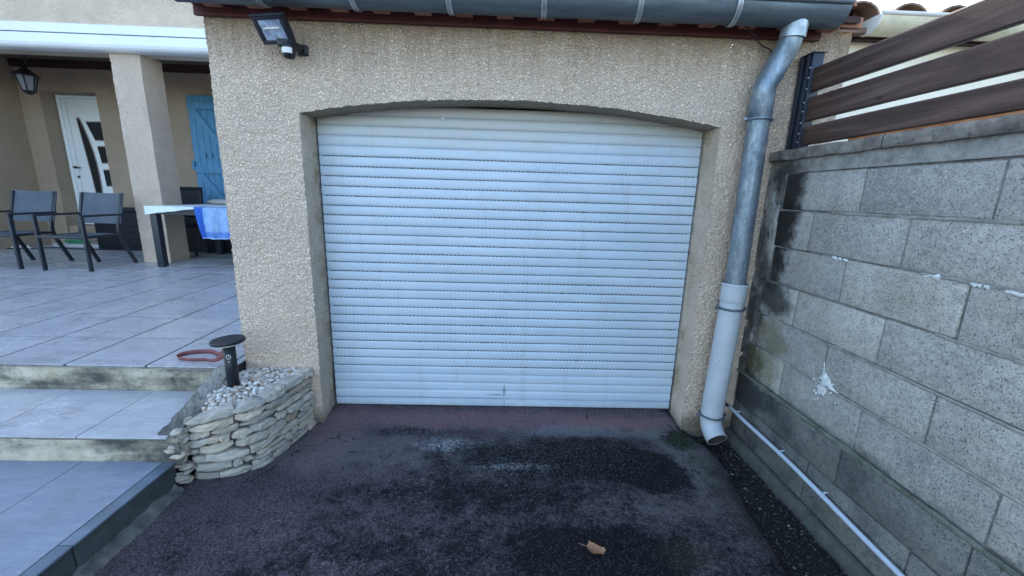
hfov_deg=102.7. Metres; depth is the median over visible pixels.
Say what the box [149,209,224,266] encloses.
garden table
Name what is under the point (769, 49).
cable
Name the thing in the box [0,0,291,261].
house
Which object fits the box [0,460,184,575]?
step
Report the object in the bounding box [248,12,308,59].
floodlight
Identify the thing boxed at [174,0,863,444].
garage
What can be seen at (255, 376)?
pebbles
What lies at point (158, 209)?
tablecloth
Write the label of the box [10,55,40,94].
lantern
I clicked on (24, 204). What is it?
garden chair
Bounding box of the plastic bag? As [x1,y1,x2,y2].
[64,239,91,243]
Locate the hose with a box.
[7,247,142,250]
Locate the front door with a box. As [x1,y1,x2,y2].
[55,95,112,223]
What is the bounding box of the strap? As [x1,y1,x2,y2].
[176,349,222,361]
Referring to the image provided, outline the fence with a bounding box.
[785,0,1023,149]
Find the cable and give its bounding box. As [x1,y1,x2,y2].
[744,26,771,52]
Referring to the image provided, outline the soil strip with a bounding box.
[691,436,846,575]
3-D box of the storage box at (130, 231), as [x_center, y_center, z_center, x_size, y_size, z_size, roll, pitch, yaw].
[-6.339,-0.995,6.840,0.940,0.675,0.400,1,13,-2]
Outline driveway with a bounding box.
[94,403,786,575]
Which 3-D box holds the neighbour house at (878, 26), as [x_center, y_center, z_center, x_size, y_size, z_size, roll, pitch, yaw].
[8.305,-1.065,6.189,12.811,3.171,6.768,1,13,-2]
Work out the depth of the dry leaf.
1.79 m
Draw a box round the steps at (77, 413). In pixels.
[0,365,223,473]
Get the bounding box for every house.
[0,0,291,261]
[831,0,1023,142]
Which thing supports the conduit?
attached to the block wall
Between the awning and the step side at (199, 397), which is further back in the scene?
the awning
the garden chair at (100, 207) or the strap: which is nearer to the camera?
the strap
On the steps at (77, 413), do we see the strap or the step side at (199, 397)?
the step side at (199, 397)
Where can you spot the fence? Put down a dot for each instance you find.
(1002, 56)
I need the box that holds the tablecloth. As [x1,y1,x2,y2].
[144,204,225,213]
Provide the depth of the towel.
5.27 m
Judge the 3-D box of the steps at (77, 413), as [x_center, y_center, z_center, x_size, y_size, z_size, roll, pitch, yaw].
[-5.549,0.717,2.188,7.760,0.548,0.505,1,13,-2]
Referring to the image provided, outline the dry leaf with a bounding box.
[579,540,605,553]
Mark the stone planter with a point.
(267, 425)
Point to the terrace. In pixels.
(117, 308)
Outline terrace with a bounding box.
[0,244,245,379]
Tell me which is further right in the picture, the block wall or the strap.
the block wall
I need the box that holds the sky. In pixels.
[857,0,980,11]
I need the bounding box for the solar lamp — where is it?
[209,334,245,387]
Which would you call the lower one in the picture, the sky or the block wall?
the block wall
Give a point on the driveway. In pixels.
(372, 490)
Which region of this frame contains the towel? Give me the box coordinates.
[193,206,229,239]
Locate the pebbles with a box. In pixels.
[202,367,305,411]
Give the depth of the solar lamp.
2.33 m
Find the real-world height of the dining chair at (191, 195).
1.045 m
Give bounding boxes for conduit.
[728,405,904,575]
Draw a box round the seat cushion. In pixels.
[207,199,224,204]
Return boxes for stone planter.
[164,367,316,483]
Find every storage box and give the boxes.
[94,207,142,249]
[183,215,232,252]
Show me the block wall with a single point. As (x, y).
(879, 395)
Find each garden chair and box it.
[0,190,73,268]
[30,192,137,271]
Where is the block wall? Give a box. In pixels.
[724,113,1023,575]
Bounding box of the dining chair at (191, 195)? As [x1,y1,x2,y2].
[180,187,208,256]
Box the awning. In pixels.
[0,20,207,56]
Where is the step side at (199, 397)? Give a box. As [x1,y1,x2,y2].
[158,365,225,437]

